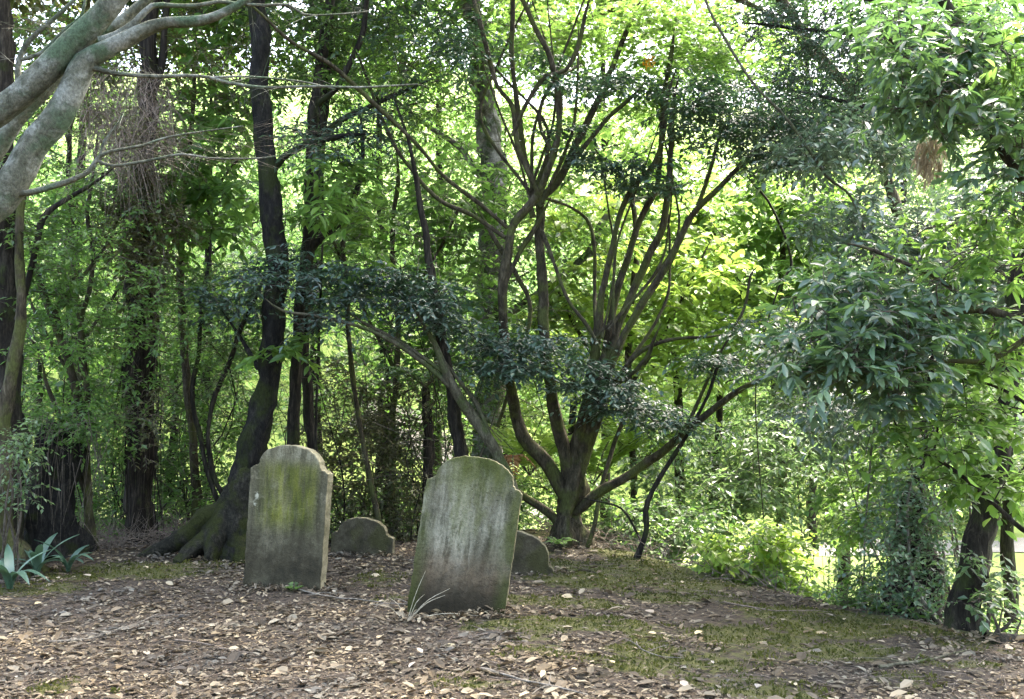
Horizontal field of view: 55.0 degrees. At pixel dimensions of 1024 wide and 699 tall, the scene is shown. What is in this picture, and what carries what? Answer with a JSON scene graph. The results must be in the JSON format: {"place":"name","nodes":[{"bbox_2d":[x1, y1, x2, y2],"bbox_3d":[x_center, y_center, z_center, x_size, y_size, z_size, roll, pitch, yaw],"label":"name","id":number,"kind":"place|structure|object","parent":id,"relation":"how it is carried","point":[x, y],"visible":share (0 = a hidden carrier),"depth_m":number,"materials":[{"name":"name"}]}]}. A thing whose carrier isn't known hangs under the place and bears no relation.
{"place":"outdoors","nodes":[
{"label":"outdoors","id":0,"kind":"place"},
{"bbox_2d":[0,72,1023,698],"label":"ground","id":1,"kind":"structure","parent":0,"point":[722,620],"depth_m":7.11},
{"bbox_2d":[0,543,51,588],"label":"strap leaved plant","id":2,"kind":"object","parent":1,"relation":"on","point":[9,574],"visible":1,"depth_m":8.34,"materials":[{"name":"green plant"}]},
{"bbox_2d":[0,418,60,580],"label":"leaved shrub","id":3,"kind":"object","parent":1,"relation":"on","point":[17,447],"visible":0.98,"depth_m":8.69,"materials":[{"name":"green plant"}]},
{"bbox_2d":[14,533,79,574],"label":"strap leaved plant","id":4,"kind":"object","parent":1,"relation":"on","point":[37,563],"visible":0.86,"depth_m":8.84,"materials":[{"name":"green plant"}]},
{"bbox_2d":[34,539,93,571],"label":"strap leaved plant","id":5,"kind":"object","parent":1,"relation":"on","point":[72,559],"visible":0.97,"depth_m":9.09,"materials":[{"name":"green plant"}]},
{"bbox_2d":[21,327,122,538],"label":"background tree","id":6,"kind":"object","parent":1,"relation":"on","point":[39,378],"visible":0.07,"depth_m":14.47,"materials":[{"name":"green plant"}]},
{"bbox_2d":[22,398,122,560],"bbox_3d":[-4.524,1.419,9.854,1.590,1.869,1.153,0,-3,0],"label":"tree stump","id":7,"kind":"object","parent":1,"relation":"on","point":[59,516],"visible":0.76,"depth_m":9.81,"materials":[{"name":"brown plant"}]},
{"bbox_2d":[0,0,149,585],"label":"old tree","id":8,"kind":"object","parent":1,"relation":"on","point":[15,282],"visible":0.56,"depth_m":9.52,"materials":[{"name":"green plant"}]},
{"bbox_2d":[0,124,217,548],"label":"forked sapling","id":9,"kind":"object","parent":1,"relation":"on","point":[53,309],"visible":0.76,"depth_m":10.08,"materials":[{"name":"green plant"}]},
{"bbox_2d":[21,87,218,413],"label":"background tree","id":10,"kind":"object","parent":1,"relation":"on","point":[69,160],"visible":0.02,"depth_m":16.14,"materials":[{"name":"green plant"}]},
{"bbox_2d":[12,0,277,519],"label":"background tree","id":11,"kind":"object","parent":1,"relation":"on","point":[172,90],"visible":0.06,"depth_m":18.20,"materials":[{"name":"green plant"}]},
{"bbox_2d":[21,146,292,524],"bbox_3d":[-4.938,-0.017,12.790,4.301,5.225,2.715,0,-3,0],"label":"broad leaved sapling","id":12,"kind":"object","parent":1,"relation":"on","point":[58,386],"visible":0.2,"depth_m":12.61,"materials":[{"name":"green plant"}]},
{"bbox_2d":[10,0,312,544],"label":"shaggy tree","id":13,"kind":"object","parent":1,"relation":"on","point":[141,473],"visible":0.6,"depth_m":10.58,"materials":[{"name":"brown plant"}]},
{"bbox_2d":[72,324,286,530],"bbox_3d":[-4.243,1.112,12.186,2.910,2.958,2.282,1,-3,-12],"label":"green bush","id":14,"kind":"object","parent":1,"relation":"on","point":[173,446],"visible":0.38,"depth_m":12.05,"materials":[{"name":"green plant"}]},
{"bbox_2d":[77,332,284,528],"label":"background tree","id":15,"kind":"object","parent":1,"relation":"on","point":[174,438],"visible":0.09,"depth_m":14.87,"materials":[{"name":"green plant"}]},
{"bbox_2d":[86,36,305,504],"bbox_3d":[-5.218,-0.895,17.155,3.894,8.559,4.398,1,-3,-16],"label":"background tree","id":16,"kind":"object","parent":1,"relation":"on","point":[230,225],"visible":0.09,"depth_m":17.02,"materials":[{"name":"green plant"}]},
{"bbox_2d":[108,0,292,516],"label":"broad leaved tree","id":17,"kind":"object","parent":1,"relation":"on","point":[213,187],"visible":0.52,"depth_m":11.37,"materials":[{"name":"green plant"}]},
{"bbox_2d":[0,0,423,221],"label":"smooth barked tree","id":18,"kind":"object","parent":1,"relation":"on","point":[78,51],"visible":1,"depth_m":5.25,"materials":[{"name":"grey plant"}]},
{"bbox_2d":[165,202,266,501],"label":"twisted sapling","id":19,"kind":"object","parent":1,"relation":"on","point":[211,476],"visible":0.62,"depth_m":10.57,"materials":[{"name":"green plant"}]},
{"bbox_2d":[90,0,472,562],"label":"leaning tree","id":20,"kind":"object","parent":1,"relation":"on","point":[216,530],"visible":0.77,"depth_m":9.96,"materials":[{"name":"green plant"}]},
{"bbox_2d":[314,106,323,450],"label":"hanging vine","id":21,"kind":"object","parent":20,"relation":"hanging from","point":[316,399],"visible":0.48,"depth_m":10.40,"materials":[{"name":"brown plant"}]},
{"bbox_2d":[21,129,543,540],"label":"understorey stems","id":22,"kind":"object","parent":1,"relation":"on","point":[234,392],"visible":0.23,"depth_m":11.74,"materials":[{"name":"brown plant"}]},
{"bbox_2d":[243,445,332,591],"bbox_3d":[-1.907,1.480,8.378,0.746,1.328,0.105,2,-3,17],"label":"headstone","id":23,"kind":"object","parent":1,"relation":"on","point":[288,521],"visible":0.94,"depth_m":8.32,"materials":[{"name":"stone"}]},
{"bbox_2d":[285,582,302,590],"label":"fern","id":24,"kind":"object","parent":1,"relation":"on","point":[291,585],"visible":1,"depth_m":8.18,"materials":[{"name":"green plant"}]},
{"bbox_2d":[16,0,600,518],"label":"thicket twigs","id":25,"kind":"object","parent":1,"relation":"on","point":[340,250],"visible":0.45,"depth_m":11.51,"materials":[{"name":"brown plant"}]},
{"bbox_2d":[233,144,411,521],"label":"broad leaved sapling","id":26,"kind":"object","parent":1,"relation":"on","point":[339,189],"visible":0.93,"depth_m":10.15,"materials":[{"name":"green plant"}]},
{"bbox_2d":[242,577,407,606],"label":"fallen branch","id":27,"kind":"object","parent":1,"relation":"on","point":[312,593],"visible":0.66,"depth_m":7.87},
{"bbox_2d":[212,0,446,455],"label":"background tree","id":28,"kind":"object","parent":1,"relation":"on","point":[379,60],"visible":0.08,"depth_m":17.15,"materials":[{"name":"green plant"}]},
{"bbox_2d":[283,1,379,452],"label":"slender tree","id":29,"kind":"object","parent":1,"relation":"on","point":[308,410],"visible":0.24,"depth_m":11.06,"materials":[{"name":"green plant"}]},
{"bbox_2d":[209,0,472,444],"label":"slender tree","id":30,"kind":"object","parent":1,"relation":"on","point":[324,45],"visible":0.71,"depth_m":10.83,"materials":[{"name":"green plant"}]},
{"bbox_2d":[331,517,394,555],"bbox_3d":[-1.533,1.984,10.120,0.688,0.510,0.075,2,0,14],"label":"footstone","id":31,"kind":"object","parent":1,"relation":"on","point":[359,535],"visible":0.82,"depth_m":10.08,"materials":[{"name":"stone"}]},
{"bbox_2d":[281,348,463,543],"bbox_3d":[-1.760,1.282,11.805,2.294,2.609,2.222,0,-3,0],"label":"olive bush","id":32,"kind":"object","parent":1,"relation":"on","point":[369,432],"visible":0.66,"depth_m":11.54,"materials":[{"name":"green plant"}]},
{"bbox_2d":[273,292,478,534],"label":"background tree","id":33,"kind":"object","parent":1,"relation":"on","point":[358,373],"visible":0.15,"depth_m":15.70,"materials":[{"name":"green plant"}]},
{"bbox_2d":[253,0,510,491],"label":"background tree","id":34,"kind":"object","parent":1,"relation":"on","point":[379,151],"visible":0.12,"depth_m":19.05,"materials":[{"name":"green plant"}]},
{"bbox_2d":[265,0,521,503],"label":"young tree","id":35,"kind":"object","parent":1,"relation":"on","point":[457,402],"visible":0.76,"depth_m":10.06,"materials":[{"name":"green plant"}]},
{"bbox_2d":[287,114,524,535],"bbox_3d":[-1.499,-0.328,13.214,3.346,5.918,2.721,0,-3,0],"label":"broad leaved sapling","id":36,"kind":"object","parent":1,"relation":"on","point":[411,204],"visible":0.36,"depth_m":13.21,"materials":[{"name":"green plant"}]},
{"bbox_2d":[365,366,475,535],"bbox_3d":[-1.085,1.266,11.791,1.353,2.138,1.292,0,-3,0],"label":"tree fern","id":37,"kind":"object","parent":1,"relation":"on","point":[428,432],"visible":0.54,"depth_m":11.72,"materials":[{"name":"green plant"}]},
{"bbox_2d":[376,573,477,618],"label":"dry grass stalks","id":38,"kind":"object","parent":1,"relation":"on","point":[422,605],"visible":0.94,"depth_m":7.07,"materials":[{"name":"plant"}]},
{"bbox_2d":[288,0,593,476],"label":"background tree","id":39,"kind":"object","parent":1,"relation":"on","point":[473,140],"visible":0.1,"depth_m":23.19,"materials":[{"name":"green plant"}]},
{"bbox_2d":[369,356,524,528],"bbox_3d":[-0.762,1.249,12.391,2.104,2.424,1.660,2,-3,-34],"label":"dark bush","id":40,"kind":"object","parent":1,"relation":"on","point":[438,427],"visible":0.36,"depth_m":12.25,"materials":[{"name":"green plant"}]},
{"bbox_2d":[78,497,833,603],"bbox_3d":[-0.864,1.957,10.814,8.296,0.852,4.033,-1,-3,17],"label":"dry brush","id":41,"kind":"object","parent":1,"relation":"on","point":[152,534],"visible":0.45,"depth_m":10.26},
{"bbox_2d":[407,455,522,617],"bbox_3d":[-0.338,1.423,7.236,0.723,1.270,0.090,8,-5,5],"label":"headstone","id":42,"kind":"object","parent":1,"relation":"on","point":[467,534],"visible":0.96,"depth_m":7.19,"materials":[{"name":"grey stone"}]},
{"bbox_2d":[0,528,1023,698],"bbox_3d":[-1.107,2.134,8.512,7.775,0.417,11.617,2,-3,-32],"label":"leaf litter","id":43,"kind":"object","parent":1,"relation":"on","point":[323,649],"visible":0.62,"depth_m":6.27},
{"bbox_2d":[49,613,185,642],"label":"fallen branch","id":44,"kind":"object","parent":43,"relation":"on","point":[69,640],"visible":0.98,"depth_m":6.73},
{"bbox_2d":[174,638,282,653],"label":"fallen branch","id":45,"kind":"object","parent":43,"relation":"on","point":[214,645],"visible":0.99,"depth_m":6.48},
{"bbox_2d":[480,667,587,694],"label":"fallen branch","id":46,"kind":"object","parent":43,"relation":"on","point":[514,677],"visible":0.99,"depth_m":5.33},
{"bbox_2d":[0,547,1023,698],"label":"moss","id":47,"kind":"object","parent":1,"relation":"on","point":[672,661],"visible":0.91,"depth_m":6.94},
{"bbox_2d":[404,123,628,460],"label":"background tree","id":48,"kind":"object","parent":1,"relation":"on","point":[458,157],"visible":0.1,"depth_m":20.72,"materials":[{"name":"green plant"}]},
{"bbox_2d":[9,554,1023,696],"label":"pale leaf litter","id":49,"kind":"object","parent":1,"relation":"on","point":[682,682],"visible":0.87,"depth_m":6.49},
{"bbox_2d":[461,418,575,474],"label":"bracken fern","id":50,"kind":"object","parent":1,"relation":"on","point":[510,441],"visible":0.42,"depth_m":12.73,"materials":[{"name":"green plant"}]},
{"bbox_2d":[14,40,1023,523],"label":"woodland","id":51,"kind":"object","parent":1,"relation":"on","point":[286,226],"visible":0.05,"depth_m":31.21,"materials":[{"name":"green plant"}]},
{"bbox_2d":[345,0,699,459],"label":"pale trunked tree","id":52,"kind":"object","parent":1,"relation":"on","point":[491,129],"visible":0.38,"depth_m":13.88,"materials":[{"name":"green plant"}]},
{"bbox_2d":[22,453,1023,633],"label":"undergrowth","id":53,"kind":"object","parent":1,"relation":"on","point":[691,535],"depth_m":10.68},
{"bbox_2d":[511,530,553,574],"bbox_3d":[0.054,1.897,8.877,0.688,0.509,0.075,16,1,8],"label":"footstone","id":54,"kind":"object","parent":1,"relation":"on","point":[531,552],"visible":0.45,"depth_m":8.82,"materials":[{"name":"stone"}]},
{"bbox_2d":[541,536,579,546],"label":"fern","id":55,"kind":"object","parent":1,"relation":"on","point":[555,541],"visible":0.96,"depth_m":10.24,"materials":[{"name":"green plant"}]},
{"bbox_2d":[447,271,689,528],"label":"background tree","id":56,"kind":"object","parent":1,"relation":"on","point":[528,411],"visible":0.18,"depth_m":17.56,"materials":[{"name":"green plant"}]},
{"bbox_2d":[235,0,907,548],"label":"multi stemmed tree","id":57,"kind":"object","parent":1,"relation":"on","point":[597,388],"visible":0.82,"depth_m":10.49,"materials":[{"name":"brown plant"}]},
{"bbox_2d":[503,454,549,500],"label":"dead fern","id":58,"kind":"object","parent":57,"relation":"hanging from","point":[516,459],"visible":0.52,"depth_m":10.48,"materials":[{"name":"brown plant"}]},
{"bbox_2d":[554,569,596,572],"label":"fallen branch","id":59,"kind":"object","parent":1,"relation":"on","point":[575,570],"visible":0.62,"depth_m":8.97,"materials":[{"name":"brown wood"}]},
{"bbox_2d":[505,426,661,482],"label":"bracken fern","id":60,"kind":"object","parent":1,"relation":"on","point":[621,451],"visible":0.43,"depth_m":13.04,"materials":[{"name":"green plant"}]},
{"bbox_2d":[146,541,1023,650],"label":"leaf litter","id":61,"kind":"object","parent":1,"relation":"on","point":[928,639],"visible":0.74,"depth_m":8.06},
{"bbox_2d":[456,0,750,536],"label":"background tree","id":62,"kind":"object","parent":1,"relation":"on","point":[624,139],"visible":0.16,"depth_m":24.07,"materials":[{"name":"green plant"}]},
{"bbox_2d":[566,411,709,462],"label":"bracken fern","id":63,"kind":"object","parent":1,"relation":"on","point":[606,431],"visible":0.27,"depth_m":13.60,"materials":[{"name":"green plant"}]},
{"bbox_2d":[621,637,680,657],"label":"fallen branch","id":64,"kind":"object","parent":1,"relation":"on","point":[636,643],"visible":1,"depth_m":6.10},
{"bbox_2d":[581,357,723,558],"bbox_3d":[1.430,1.156,9.963,1.480,2.178,0.112,0,-3,0],"label":"arching shoot","id":65,"kind":"object","parent":1,"relation":"on","point":[639,550],"visible":0.91,"depth_m":9.94,"materials":[{"name":"brown plant"}]},
{"bbox_2d":[508,159,819,531],"bbox_3d":[2.134,0.691,13.760,4.667,6.670,2.884,0,-3,0],"label":"broad leaved sapling","id":66,"kind":"object","parent":1,"relation":"on","point":[695,267],"visible":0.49,"depth_m":13.57,"materials":[{"name":"green plant"}]},
{"bbox_2d":[567,117,776,562],"bbox_3d":[3.051,0.351,17.967,4.259,9.358,4.199,0,-3,0],"label":"background tree","id":67,"kind":"object","parent":1,"relation":"on","point":[678,401],"visible":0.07,"depth_m":17.86,"materials":[{"name":"green plant"}]},
{"bbox_2d":[503,101,904,552],"bbox_3d":[2.933,0.359,15.345,6.252,9.013,2.995,0,-3,9],"label":"broad leaved sapling","id":68,"kind":"object","parent":1,"relation":"on","point":[761,240],"visible":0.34,"depth_m":15.05,"materials":[{"name":"green plant"}]},
{"bbox_2d":[486,0,926,467],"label":"maple","id":69,"kind":"object","parent":1,"relation":"on","point":[701,39],"visible":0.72,"depth_m":11.64,"materials":[{"name":"green plant"}]},
{"bbox_2d":[642,55,655,70],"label":"orange foliage","id":70,"kind":"object","parent":69,"relation":"attached to","point":[646,62],"visible":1,"depth_m":11.05,"materials":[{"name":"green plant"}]},
{"bbox_2d":[747,176,792,550],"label":"hanging vine","id":71,"kind":"object","parent":69,"relation":"hanging from","point":[778,222],"visible":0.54,"depth_m":11.04,"materials":[{"name":"brown plant"}]},
{"bbox_2d":[583,406,851,568],"bbox_3d":[2.232,2.447,12.228,4.074,3.490,2.679,0,-3,-10],"label":"pale shrub","id":72,"kind":"object","parent":1,"relation":"on","point":[741,484],"visible":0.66,"depth_m":11.98,"materials":[{"name":"green plant"}]},
{"bbox_2d":[601,292,855,558],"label":"background tree","id":73,"kind":"object","parent":1,"relation":"on","point":[719,413],"visible":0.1,"depth_m":16.88,"materials":[{"name":"green plant"}]},
{"bbox_2d":[676,519,833,599],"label":"lime shrub","id":74,"kind":"object","parent":1,"relation":"on","point":[719,558],"visible":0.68,"depth_m":9.30,"materials":[{"name":"green plant"}]},
{"bbox_2d":[716,601,826,611],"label":"fallen branch","id":75,"kind":"object","parent":1,"relation":"on","point":[735,604],"visible":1,"depth_m":7.65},
{"bbox_2d":[650,0,981,550],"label":"background tree","id":76,"kind":"object","parent":1,"relation":"on","point":[961,3],"visible":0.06,"depth_m":25.71,"materials":[{"name":"green plant"}]},
{"bbox_2d":[727,383,939,600],"bbox_3d":[4.346,2.450,13.251,3.076,4.526,2.825,0,-3,0],"label":"pale shrub","id":77,"kind":"object","parent":1,"relation":"on","point":[825,535],"visible":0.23,"depth_m":12.85,"materials":[{"name":"green plant"}]},
{"bbox_2d":[733,172,933,604],"bbox_3d":[5.702,0.812,17.565,3.928,8.531,4.033,-2,-3,29],"label":"background tree","id":78,"kind":"object","parent":1,"relation":"on","point":[843,566],"visible":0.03,"depth_m":17.24,"materials":[{"name":"green plant"}]},
{"bbox_2d":[787,553,906,613],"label":"edge shrub","id":79,"kind":"object","parent":1,"relation":"on","point":[841,599],"visible":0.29,"depth_m":8.43,"materials":[{"name":"green plant"}]},
{"bbox_2d":[706,0,1021,204],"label":"fine leaved evergreen","id":80,"kind":"object","parent":1,"relation":"on","point":[814,44],"visible":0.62,"depth_m":9.21,"materials":[{"name":"green plant"}]},
{"bbox_2d":[704,0,879,602],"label":"hanging vine","id":81,"kind":"object","parent":80,"relation":"hanging from","point":[778,110],"visible":0.42,"depth_m":8.70,"materials":[{"name":"brown plant"}]},
{"bbox_2d":[725,93,1023,594],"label":"tree","id":82,"kind":"object","parent":1,"relation":"on","point":[828,144],"visible":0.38,"depth_m":8.67,"materials":[{"name":"green plant"}]},
{"bbox_2d":[762,131,1000,458],"bbox_3d":[7.872,0.212,20.223,5.260,9.934,5.340,-1,-3,14],"label":"background tree","id":83,"kind":"object","parent":1,"relation":"on","point":[920,201],"visible":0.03,"depth_m":19.89,"materials":[{"name":"green plant"}]},
{"bbox_2d":[743,0,1023,218],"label":"background tree","id":84,"kind":"object","parent":1,"relation":"on","point":[1006,19],"visible":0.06,"depth_m":24.18,"materials":[{"name":"green plant"}]},
{"bbox_2d":[746,0,1023,430],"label":"leaved rhododendron","id":85,"kind":"object","parent":1,"relation":"on","point":[955,100],"visible":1,"depth_m":6.12,"materials":[{"name":"green plant"}]},
{"bbox_2d":[908,136,950,194],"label":"dead frond","id":86,"kind":"object","parent":85,"relation":"hanging from","point":[926,169],"visible":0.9,"depth_m":6.73,"materials":[{"name":"brown plant"}]},
{"bbox_2d":[793,432,976,589],"bbox_3d":[3.543,1.926,9.191,1.534,2.521,1.793,-2,-3,29],"label":"lime shrub","id":87,"kind":"object","parent":1,"relation":"on","point":[855,539],"visible":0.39,"depth_m":9.05,"materials":[{"name":"green plant"}]},
{"bbox_2d":[821,350,980,625],"bbox_3d":[3.143,1.312,7.965,1.681,2.851,1.159,2,-3,-30],"label":"ivy covered trunk","id":88,"kind":"object","parent":1,"relation":"on","point":[932,581],"visible":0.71,"depth_m":7.85,"materials":[{"name":"green plant"}]},
{"bbox_2d":[906,482,941,624],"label":"hanging vine","id":89,"kind":"object","parent":88,"relation":"attached to","point":[923,601],"visible":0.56,"depth_m":7.81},
{"bbox_2d":[861,649,966,668],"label":"fallen branch","id":90,"kind":"object","parent":1,"relation":"on","point":[898,662],"visible":1,"depth_m":6.15,"materials":[{"name":"brown wood"}]},
{"bbox_2d":[830,341,1023,535],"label":"background tree","id":91,"kind":"object","parent":1,"relation":"on","point":[960,531],"visible":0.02,"depth_m":29.21,"materials":[{"name":"green plant"}]},
{"bbox_2d":[831,346,1023,540],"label":"broad leaved sapling","id":92,"kind":"object","parent":1,"relation":"on","point":[998,423],"visible":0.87,"depth_m":6.52,"materials":[{"name":"green plant"}]},
{"bbox_2d":[876,0,1023,284],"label":"background tree","id":93,"kind":"object","parent":1,"relation":"on","point":[970,139],"visible":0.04,"depth_m":27.76,"materials":[{"name":"green plant"}]},
{"bbox_2d":[917,183,1023,631],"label":"background tree","id":94,"kind":"object","parent":1,"relation":"on","point":[1007,550],"visible":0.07,"depth_m":14.80,"materials":[{"name":"green plant"}]},
{"bbox_2d":[925,542,1023,634],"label":"edge shrub","id":95,"kind":"object","parent":1,"relation":"on","point":[988,603],"visible":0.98,"depth_m":7.03,"materials":[{"name":"green plant"}]},
{"bbox_2d":[943,199,1023,633],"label":"leaning dark tree","id":96,"kind":"object","parent":1,"relation":"on","point":[977,538],"visible":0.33,"depth_m":7.26,"materials":[{"name":"brown plant"}]},
{"bbox_2d":[983,631,1023,643],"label":"mossy log","id":97,"kind":"object","parent":1,"relation":"on","point":[1003,637],"visible":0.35,"depth_m":6.77,"materials":[{"name":"grey wood"}]},
{"bbox_2d":[12,0,1023,106],"label":"sky","id":98,"kind":"structure","parent":0,"point":[642,45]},
{"bbox_2d":[350,400,1023,558],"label":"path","id":99,"kind":"structure","parent":0,"point":[1019,545],"depth_m":25.86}
]}

